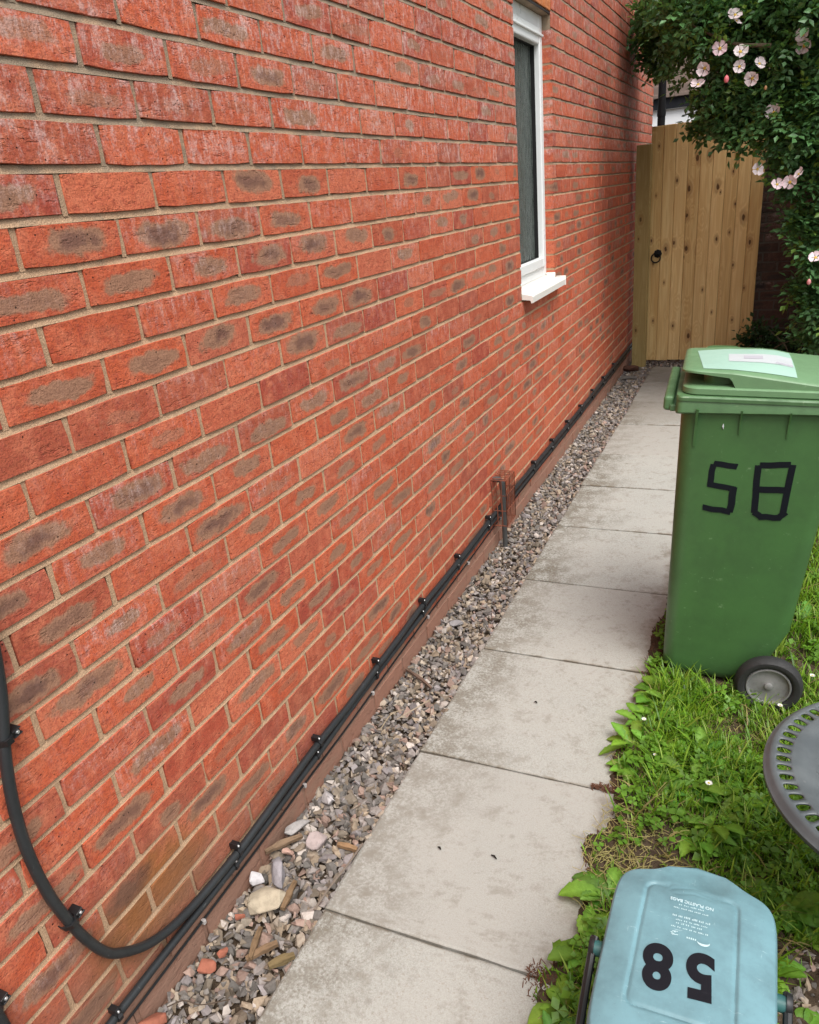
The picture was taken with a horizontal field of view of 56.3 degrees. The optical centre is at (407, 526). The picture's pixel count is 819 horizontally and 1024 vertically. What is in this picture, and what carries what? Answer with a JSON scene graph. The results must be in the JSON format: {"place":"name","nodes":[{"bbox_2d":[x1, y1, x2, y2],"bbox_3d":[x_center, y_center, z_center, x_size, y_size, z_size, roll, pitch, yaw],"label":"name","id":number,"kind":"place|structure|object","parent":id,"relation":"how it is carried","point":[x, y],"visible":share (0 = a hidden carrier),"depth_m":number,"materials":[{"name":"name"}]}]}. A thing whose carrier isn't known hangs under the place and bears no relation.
{"place":"outdoors","nodes":[
{"label":"outdoors","id":0,"kind":"place"},
{"bbox_2d":[158,359,683,1023],"bbox_3d":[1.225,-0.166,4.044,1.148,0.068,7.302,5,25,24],"label":"gravel","id":1,"kind":"structure","parent":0,"point":[388,775],"depth_m":2.31,"materials":[{"name":"grey gravel"}]},
{"bbox_2d":[138,1012,166,1023],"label":"brick fragment","id":2,"kind":"object","parent":1,"relation":"on","point":[158,1018],"visible":1,"depth_m":1.59,"materials":[{"name":"orange brick"}]},
{"bbox_2d":[167,999,229,1007],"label":"twig","id":3,"kind":"object","parent":1,"relation":"on","point":[196,1003],"visible":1,"depth_m":1.62,"materials":[{"name":"brown wood"}]},
{"bbox_2d":[197,958,216,973],"bbox_3d":[-0.446,0.981,1.706,0.040,0.021,0.030,6,40,-2],"label":"brick fragment","id":4,"kind":"object","parent":1,"relation":"on","point":[207,966],"visible":1,"depth_m":1.70,"materials":[{"name":"brick"}]},
{"bbox_2d":[217,947,227,957],"bbox_3d":[-0.420,0.966,1.734,0.027,0.016,0.016,-5,22,-46],"label":"brick fragment","id":5,"kind":"object","parent":1,"relation":"on","point":[221,953],"visible":1,"depth_m":1.73,"materials":[{"name":"brick"}]},
{"bbox_2d":[235,914,244,919],"bbox_3d":[-0.400,0.925,1.823,0.024,0.015,0.016,-11,24,-13],"label":"brick fragment","id":6,"kind":"object","parent":1,"relation":"on","point":[239,916],"visible":1,"depth_m":1.81,"materials":[{"name":"brick"}]},
{"bbox_2d":[248,926,262,959],"bbox_3d":[-0.347,0.949,1.746,0.016,0.015,0.085,3,18,5],"label":"wood chip","id":7,"kind":"object","parent":1,"relation":"on","point":[255,941],"visible":1,"depth_m":1.74,"materials":[{"name":"brown wood"}]},
{"bbox_2d":[249,871,264,885],"bbox_3d":[-0.381,0.880,1.914,0.036,0.027,0.029,-18,26,-27],"label":"stone","id":8,"kind":"object","parent":1,"relation":"on","point":[256,878],"visible":1,"depth_m":1.91,"materials":[{"name":"white stone"}]},
{"bbox_2d":[245,939,278,962],"bbox_3d":[-0.329,0.957,1.725,0.075,0.014,0.018,-21,32,-18],"label":"wood chip","id":9,"kind":"object","parent":1,"relation":"on","point":[264,949],"visible":1,"depth_m":1.72,"materials":[{"name":"brown wood"}]},
{"bbox_2d":[247,886,285,914],"bbox_3d":[-0.341,0.903,1.849,0.094,0.039,0.071,-15,29,1],"label":"stone","id":10,"kind":"object","parent":1,"relation":"on","point":[265,899],"visible":1,"depth_m":1.83,"materials":[{"name":"beige stone"}]},
{"bbox_2d":[271,857,284,888],"bbox_3d":[-0.327,0.869,1.922,0.035,0.043,0.085,-10,24,-10],"label":"stone","id":11,"kind":"object","parent":1,"relation":"on","point":[278,873],"visible":1,"depth_m":1.91,"materials":[{"name":"grey stone"}]},
{"bbox_2d":[268,952,294,969],"bbox_3d":[-0.281,0.965,1.701,0.060,0.013,0.023,-11,29,-26],"label":"wood chip","id":12,"kind":"object","parent":1,"relation":"on","point":[283,959],"visible":1,"depth_m":1.70,"materials":[{"name":"brown wood"}]},
{"bbox_2d":[265,833,302,854],"bbox_3d":[-0.325,0.831,2.005,0.105,0.016,0.020,-13,35,-31],"label":"wood chip","id":13,"kind":"object","parent":1,"relation":"on","point":[281,843],"visible":1,"depth_m":2.00,"materials":[{"name":"brown wood"}]},
{"bbox_2d":[282,847,293,854],"bbox_3d":[-0.311,0.847,1.986,0.028,0.025,0.018,0,24,13],"label":"brick fragment","id":14,"kind":"object","parent":1,"relation":"on","point":[287,851],"visible":1,"depth_m":1.98,"materials":[{"name":"orange brick"}]},
{"bbox_2d":[280,880,296,910],"bbox_3d":[-0.289,0.896,1.862,0.017,0.014,0.085,11,23,10],"label":"wood chip","id":15,"kind":"object","parent":1,"relation":"on","point":[289,894],"visible":1,"depth_m":1.85,"materials":[{"name":"brown wood"}]},
{"bbox_2d":[284,819,309,834],"bbox_3d":[-0.298,0.810,2.058,0.036,0.029,0.091,27,21,34],"label":"stone","id":16,"kind":"object","parent":1,"relation":"on","point":[294,827],"visible":1,"depth_m":2.04,"materials":[{"name":"grey stone"}]},
{"bbox_2d":[306,831,327,849],"bbox_3d":[-0.239,0.826,2.007,0.056,0.032,0.051,6,35,-2],"label":"stone","id":17,"kind":"object","parent":1,"relation":"on","point":[315,840],"visible":1,"depth_m":2.00,"materials":[{"name":"pink stone"}]},
{"bbox_2d":[322,788,334,804],"bbox_3d":[-0.224,0.758,2.155,0.037,0.035,0.061,-7,43,-33],"label":"stone","id":18,"kind":"object","parent":1,"relation":"on","point":[327,798],"visible":1,"depth_m":2.14,"materials":[{"name":"grey stone"}]},
{"bbox_2d":[313,843,362,909],"bbox_3d":[-0.169,0.866,1.904,0.010,0.013,0.221,8,26,28],"label":"twig","id":19,"kind":"object","parent":1,"relation":"on","point":[335,879],"visible":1,"depth_m":1.89,"materials":[{"name":"brown wood"}]},
{"bbox_2d":[337,842,357,851],"bbox_3d":[-0.157,0.831,1.984,0.055,0.013,0.016,8,32,16],"label":"wood chip","id":20,"kind":"object","parent":1,"relation":"on","point":[348,846],"visible":1,"depth_m":1.98,"materials":[{"name":"brown wood"}]},
{"bbox_2d":[380,709,402,728],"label":"twig","id":21,"kind":"object","parent":1,"relation":"on","point":[389,716],"visible":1,"depth_m":2.46,"materials":[{"name":"beige wood"}]},
{"bbox_2d":[397,699,430,719],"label":"twig","id":22,"kind":"object","parent":1,"relation":"on","point":[413,709],"visible":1,"depth_m":2.48,"materials":[{"name":"beige wood"}]},
{"bbox_2d":[405,668,431,688],"bbox_3d":[0.037,0.525,2.652,0.011,0.015,0.150,-20,27,-30],"label":"stick","id":23,"kind":"object","parent":1,"relation":"on","point":[421,679],"visible":1,"depth_m":2.64,"materials":[{"name":"brown wood"}]},
{"bbox_2d":[449,619,463,625],"bbox_3d":[0.188,0.375,2.975,0.056,0.016,0.032,-17,25,-24],"label":"stone","id":24,"kind":"object","parent":1,"relation":"on","point":[456,622],"visible":1,"depth_m":2.97,"materials":[{"name":"white stone"}]},
{"bbox_2d":[618,376,636,378],"bbox_3d":[1.816,-1.231,6.326,0.151,0.025,0.054,0,24,13],"label":"stone","id":25,"kind":"object","parent":1,"relation":"on","point":[629,377],"visible":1,"depth_m":6.31,"materials":[{"name":"grey stone"}]},
{"bbox_2d":[623,365,638,371],"bbox_3d":[1.900,-1.355,6.563,0.167,0.056,0.080,3,30,6],"label":"brick fragment","id":26,"kind":"object","parent":1,"relation":"on","point":[629,368],"visible":0.89,"depth_m":6.54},
{"bbox_2d":[632,144,652,368],"bbox_3d":[1.956,-2.170,6.403,0.110,1.845,0.100,5,25,24],"label":"gate post","id":27,"kind":"object","parent":1,"relation":"on","point":[642,233],"visible":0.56,"depth_m":6.32,"materials":[{"name":"brown wood"}]},
{"bbox_2d":[646,122,766,359],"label":"garden gate","id":28,"kind":"structure","parent":27,"relation":"attached to","point":[705,220],"depth_m":6.23,"materials":[{"name":"brown wood"}]},
{"bbox_2d":[256,367,682,1023],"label":"path","id":29,"kind":"structure","parent":0,"point":[414,925],"depth_m":2.12,"materials":[{"name":"concrete"}]},
{"bbox_2d":[522,617,662,1001],"bbox_3d":[0.598,0.673,2.180,0.102,0.011,1.685,6,26,25],"label":"moss","id":30,"kind":"object","parent":29,"relation":"on","point":[601,786],"visible":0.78,"depth_m":1.64,"materials":[{"name":"green plant"}]},
{"bbox_2d":[526,526,818,1023],"bbox_3d":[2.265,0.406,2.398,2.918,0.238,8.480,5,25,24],"label":"grass","id":31,"kind":"structure","parent":0,"point":[767,824],"depth_m":2.03,"materials":[{"name":"green plant"}]},
{"bbox_2d":[528,974,579,1023],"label":"weed","id":32,"kind":"object","parent":31,"relation":"on","point":[536,1012],"visible":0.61,"depth_m":1.55,"materials":[{"name":"green plant"}]},
{"bbox_2d":[542,1010,576,1023],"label":"dandelion","id":33,"kind":"object","parent":31,"relation":"on","point":[546,1018],"visible":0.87,"depth_m":1.50,"materials":[{"name":"green plant"}]},
{"bbox_2d":[547,905,608,974],"bbox_3d":[0.379,0.919,1.661,0.186,0.080,0.116,-17,26,-25],"label":"dandelion","id":34,"kind":"object","parent":31,"relation":"on","point":[564,948],"visible":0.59,"depth_m":1.66,"materials":[{"name":"green plant"}]},
{"bbox_2d":[558,867,625,910],"bbox_3d":[0.454,0.848,1.800,0.217,0.065,0.122,-11,24,-12],"label":"dandelion","id":35,"kind":"object","parent":31,"relation":"on","point":[575,887],"visible":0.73,"depth_m":1.78,"materials":[{"name":"green plant"}]},
{"bbox_2d":[538,676,699,1018],"bbox_3d":[0.609,0.753,1.981,0.310,0.050,1.220,5,25,24],"label":"straw","id":36,"kind":"object","parent":31,"relation":"on","point":[610,856],"visible":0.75,"depth_m":1.88,"materials":[{"name":"plant"}]},
{"bbox_2d":[606,756,649,781],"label":"dandelion","id":37,"kind":"object","parent":31,"relation":"on","point":[614,767],"visible":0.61,"depth_m":2.14,"materials":[{"name":"green plant"}]},
{"bbox_2d":[599,720,664,755],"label":"dandelion","id":38,"kind":"object","parent":31,"relation":"on","point":[618,742],"visible":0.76,"depth_m":2.25,"materials":[{"name":"green plant"}]},
{"bbox_2d":[615,702,672,730],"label":"dandelion","id":39,"kind":"object","parent":31,"relation":"on","point":[627,713],"visible":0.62,"depth_m":2.33,"materials":[{"name":"green plant"}]},
{"bbox_2d":[633,698,669,720],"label":"weed","id":40,"kind":"object","parent":31,"relation":"on","point":[642,709],"visible":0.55,"depth_m":2.35,"materials":[{"name":"green plant"}]},
{"bbox_2d":[632,688,672,704],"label":"weed","id":41,"kind":"object","parent":31,"relation":"on","point":[639,698],"visible":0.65,"depth_m":2.39,"materials":[{"name":"green plant"}]},
{"bbox_2d":[630,729,678,759],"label":"weed","id":42,"kind":"object","parent":31,"relation":"on","point":[637,733],"visible":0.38,"depth_m":2.20,"materials":[{"name":"green plant"}]},
{"bbox_2d":[634,675,685,698],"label":"weed","id":43,"kind":"object","parent":31,"relation":"on","point":[644,686],"visible":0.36,"depth_m":2.47,"materials":[{"name":"green plant"}]},
{"bbox_2d":[646,777,685,807],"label":"dandelion","id":44,"kind":"object","parent":31,"relation":"on","point":[678,781],"visible":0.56,"depth_m":2.06,"materials":[{"name":"green plant"}]},
{"bbox_2d":[645,689,692,713],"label":"dandelion","id":45,"kind":"object","parent":31,"relation":"on","point":[654,694],"visible":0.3,"depth_m":2.39,"materials":[{"name":"green plant"}]},
{"bbox_2d":[646,712,697,745],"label":"dandelion","id":46,"kind":"object","parent":31,"relation":"on","point":[685,732],"visible":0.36,"depth_m":2.25,"materials":[{"name":"green plant"}]},
{"bbox_2d":[575,866,792,1023],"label":"food caddy","id":47,"kind":"object","parent":31,"relation":"on","point":[681,945],"visible":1,"depth_m":1.24,"materials":[{"name":"blue plastic"}]},
{"bbox_2d":[651,755,723,804],"bbox_3d":[0.772,0.697,2.087,0.161,0.066,0.207,-21,28,-32],"label":"dandelion","id":48,"kind":"object","parent":31,"relation":"on","point":[714,788],"visible":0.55,"depth_m":2.09,"materials":[{"name":"green plant"}]},
{"bbox_2d":[689,693,711,715],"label":"weed","id":49,"kind":"object","parent":31,"relation":"on","point":[701,710],"visible":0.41,"depth_m":2.36,"materials":[{"name":"green plant"}]},
{"bbox_2d":[682,727,726,765],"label":"weed","id":50,"kind":"object","parent":31,"relation":"on","point":[701,731],"visible":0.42,"depth_m":2.19,"materials":[{"name":"green plant"}]},
{"bbox_2d":[673,815,737,856],"bbox_3d":[0.733,0.788,1.917,0.175,0.084,0.154,5,25,24],"label":"dandelion","id":51,"kind":"object","parent":31,"relation":"on","point":[684,846],"visible":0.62,"depth_m":1.90,"materials":[{"name":"green plant"}]},
{"bbox_2d":[684,796,744,839],"bbox_3d":[0.777,0.757,1.965,0.190,0.120,0.204,13,29,36],"label":"dandelion","id":52,"kind":"object","parent":31,"relation":"on","point":[723,832],"visible":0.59,"depth_m":1.94,"materials":[{"name":"green plant"}]},
{"bbox_2d":[690,758,747,796],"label":"dandelion","id":53,"kind":"object","parent":31,"relation":"on","point":[721,761],"visible":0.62,"depth_m":2.10,"materials":[{"name":"green plant"}]},
{"bbox_2d":[710,705,730,721],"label":"weed","id":54,"kind":"object","parent":31,"relation":"on","point":[720,719],"visible":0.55,"depth_m":2.34,"materials":[{"name":"green plant"}]},
{"bbox_2d":[625,0,818,354],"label":"rose bush","id":55,"kind":"object","parent":31,"relation":"on","point":[776,104],"visible":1,"depth_m":4.38,"materials":[{"name":"green plant"}]},
{"bbox_2d":[702,789,764,812],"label":"weed","id":56,"kind":"object","parent":31,"relation":"on","point":[710,798],"visible":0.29,"depth_m":2.00,"materials":[{"name":"green plant"}]},
{"bbox_2d":[712,821,756,875],"bbox_3d":[0.802,0.796,1.904,0.127,0.051,0.170,5,25,24],"label":"dandelion","id":57,"kind":"object","parent":31,"relation":"on","point":[719,848],"visible":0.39,"depth_m":1.87,"materials":[{"name":"green plant"}]},
{"bbox_2d":[663,345,818,710],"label":"wheelie bin","id":58,"kind":"object","parent":31,"relation":"on","point":[745,518],"visible":0.99,"depth_m":2.24,"materials":[{"name":"green plastic"}]},
{"bbox_2d":[725,734,762,766],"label":"weed","id":59,"kind":"object","parent":31,"relation":"on","point":[734,738],"visible":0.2,"depth_m":2.20,"materials":[{"name":"green plant"}]},
{"bbox_2d":[731,312,818,355],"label":"ivy","id":60,"kind":"object","parent":31,"relation":"on","point":[765,331],"visible":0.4,"depth_m":6.04,"materials":[{"name":"green plant"}]},
{"bbox_2d":[739,877,818,933],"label":"weed","id":61,"kind":"object","parent":31,"relation":"on","point":[804,895],"visible":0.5,"depth_m":1.73,"materials":[{"name":"green plant"}]},
{"bbox_2d":[763,702,818,854],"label":"garden table","id":62,"kind":"object","parent":31,"relation":"on","point":[803,762],"visible":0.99,"depth_m":1.48,"materials":[{"name":"grey plastic"}]},
{"bbox_2d":[777,945,806,993],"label":"dandelion","id":63,"kind":"object","parent":31,"relation":"on","point":[785,968],"visible":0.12,"depth_m":1.59,"materials":[{"name":"green plant"}]},
{"bbox_2d":[778,903,818,951],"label":"weed","id":64,"kind":"object","parent":31,"relation":"on","point":[816,947],"visible":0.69,"depth_m":1.70,"materials":[{"name":"green plant"}]},
{"bbox_2d":[778,946,818,1023],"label":"pebbles","id":65,"kind":"object","parent":31,"relation":"on","point":[797,992],"visible":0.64,"depth_m":1.58,"materials":[{"name":"stone"}]},
{"bbox_2d":[794,1007,818,1023],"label":"weed","id":66,"kind":"object","parent":31,"relation":"on","point":[808,1016],"visible":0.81,"depth_m":1.53,"materials":[{"name":"green plant"}]},
{"bbox_2d":[795,601,818,631],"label":"weed","id":67,"kind":"object","parent":31,"relation":"on","point":[809,607],"visible":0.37,"depth_m":2.85,"materials":[{"name":"green plant"}]},
{"bbox_2d":[803,924,818,946],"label":"weed","id":68,"kind":"object","parent":31,"relation":"on","point":[810,929],"visible":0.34,"depth_m":1.68,"materials":[{"name":"green plant"}]},
{"label":"ground","id":69,"kind":"structure","parent":0,"visible":0},
{"bbox_2d":[0,0,653,1023],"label":"brick house","id":70,"kind":"structure","parent":69,"relation":"on","point":[316,320],"depth_m":1.76,"materials":[{"name":"brick"}]},
{"bbox_2d":[0,989,10,1014],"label":"cable clip","id":71,"kind":"object","parent":70,"relation":"attached to","point":[5,996],"visible":1,"depth_m":1.25,"materials":[{"name":"black plastic"}]},
{"bbox_2d":[0,1011,10,1023],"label":"cable","id":72,"kind":"object","parent":70,"relation":"attached to","point":[4,1019],"visible":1,"depth_m":1.25,"materials":[{"name":"black rubber"}]},
{"bbox_2d":[0,723,22,748],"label":"cable clip","id":73,"kind":"object","parent":70,"relation":"attached to","point":[15,731],"visible":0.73,"depth_m":1.22,"materials":[{"name":"black plastic"}]},
{"bbox_2d":[58,903,84,931],"bbox_3d":[-0.606,0.709,1.382,0.029,0.013,0.043,5,43,24],"label":"cable clip","id":74,"kind":"object","parent":70,"relation":"attached to","point":[76,911],"visible":0.88,"depth_m":1.38,"materials":[{"name":"black plastic"}]},
{"bbox_2d":[107,1003,123,1021],"bbox_3d":[-0.575,0.962,1.508,0.026,0.037,0.012,5,25,24],"label":"cable clip","id":75,"kind":"object","parent":70,"relation":"attached to","point":[114,1010],"visible":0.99,"depth_m":1.50,"materials":[{"name":"black plastic"}]},
{"bbox_2d":[227,855,239,870],"bbox_3d":[-0.417,0.809,1.833,0.026,0.037,0.012,5,23,24],"label":"cable clip","id":76,"kind":"object","parent":70,"relation":"attached to","point":[236,864],"visible":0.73,"depth_m":1.83,"materials":[{"name":"black plastic"}]},
{"bbox_2d":[105,346,631,1023],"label":"cable","id":77,"kind":"object","parent":76,"relation":"attached to","point":[159,960],"visible":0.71,"depth_m":2.01,"materials":[{"name":"black plastic"}]},
{"bbox_2d":[229,840,242,856],"bbox_3d":[-0.411,0.777,1.837,0.029,0.043,0.014,5,22,24],"label":"cable clip","id":78,"kind":"object","parent":70,"relation":"attached to","point":[234,845],"visible":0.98,"depth_m":1.83,"materials":[{"name":"black plastic"}]},
{"bbox_2d":[0,343,631,958],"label":"cable","id":79,"kind":"object","parent":70,"relation":"attached to","point":[64,915],"visible":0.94,"depth_m":1.57,"materials":[{"name":"black rubber"}]},
{"bbox_2d":[311,734,322,747],"bbox_3d":[-0.254,0.608,2.158,0.029,0.043,0.014,5,31,24],"label":"cable clip","id":80,"kind":"object","parent":70,"relation":"attached to","point":[315,738],"visible":0.97,"depth_m":2.15,"materials":[{"name":"black plastic"}]},
{"bbox_2d":[314,749,320,759],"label":"cable clip","id":81,"kind":"object","parent":70,"relation":"attached to","point":[317,754],"visible":0.53,"depth_m":2.15,"materials":[{"name":"black plastic"}]},
{"bbox_2d":[123,356,626,1023],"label":"thin cable","id":82,"kind":"object","parent":70,"relation":"attached to","point":[317,766],"visible":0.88,"depth_m":2.10,"materials":[{"name":"black plastic"}]},
{"bbox_2d":[371,657,381,667],"bbox_3d":[-0.101,0.445,2.473,0.029,0.043,0.014,5,28,24],"label":"cable clip","id":83,"kind":"object","parent":70,"relation":"attached to","point":[375,660],"visible":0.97,"depth_m":2.46,"materials":[{"name":"black plastic"}]},
{"bbox_2d":[418,597,426,607],"bbox_3d":[0.054,0.282,2.790,0.029,0.043,0.013,5,21,24],"label":"cable clip","id":84,"kind":"object","parent":70,"relation":"attached to","point":[421,600],"visible":0.98,"depth_m":2.78,"materials":[{"name":"black plastic"}]},
{"bbox_2d":[454,553,461,562],"bbox_3d":[0.204,0.131,3.098,0.029,0.043,0.013,5,31,24],"label":"cable clip","id":85,"kind":"object","parent":70,"relation":"attached to","point":[457,555],"visible":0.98,"depth_m":3.09,"materials":[{"name":"black plastic"}]},
{"bbox_2d":[485,515,491,523],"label":"cable clip","id":86,"kind":"object","parent":70,"relation":"attached to","point":[488,517],"visible":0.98,"depth_m":3.42,"materials":[{"name":"black plastic"}]},
{"bbox_2d":[492,476,507,549],"bbox_3d":[0.420,-0.057,3.539,0.079,0.371,0.029,5,25,24],"label":"waste pipe","id":87,"kind":"object","parent":70,"relation":"attached to","point":[504,536],"visible":0.84,"depth_m":3.52,"materials":[{"name":"black plastic"}]},
{"bbox_2d":[490,470,515,526],"bbox_3d":[0.442,-0.130,3.533,0.073,0.227,0.146,5,25,24],"label":"wire guard","id":88,"kind":"object","parent":70,"relation":"attached to","point":[509,485],"visible":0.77,"depth_m":3.50,"materials":[{"name":"metal"}]},
{"bbox_2d":[512,0,565,302],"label":"window","id":89,"kind":"structure","parent":70,"relation":"in","point":[536,283],"depth_m":3.81,"materials":[{"name":"white plastic"}]},
{"bbox_2d":[657,78,666,125],"bbox_3d":[2.286,-3.912,6.874,0.078,4.600,0.078,5,25,24],"label":"drainpipe","id":90,"kind":"object","parent":69,"relation":"on","point":[661,112],"visible":0.27,"depth_m":6.89,"materials":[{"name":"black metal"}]},
{"bbox_2d":[651,24,769,143],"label":"neighbour building","id":91,"kind":"structure","parent":69,"relation":"on","point":[674,114],"depth_m":11.00,"materials":[{"name":"paint"}]},
{"bbox_2d":[750,150,817,350],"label":"garden wall","id":92,"kind":"structure","parent":69,"relation":"on","point":[772,260],"depth_m":6.17,"materials":[{"name":"brick"}]}
]}

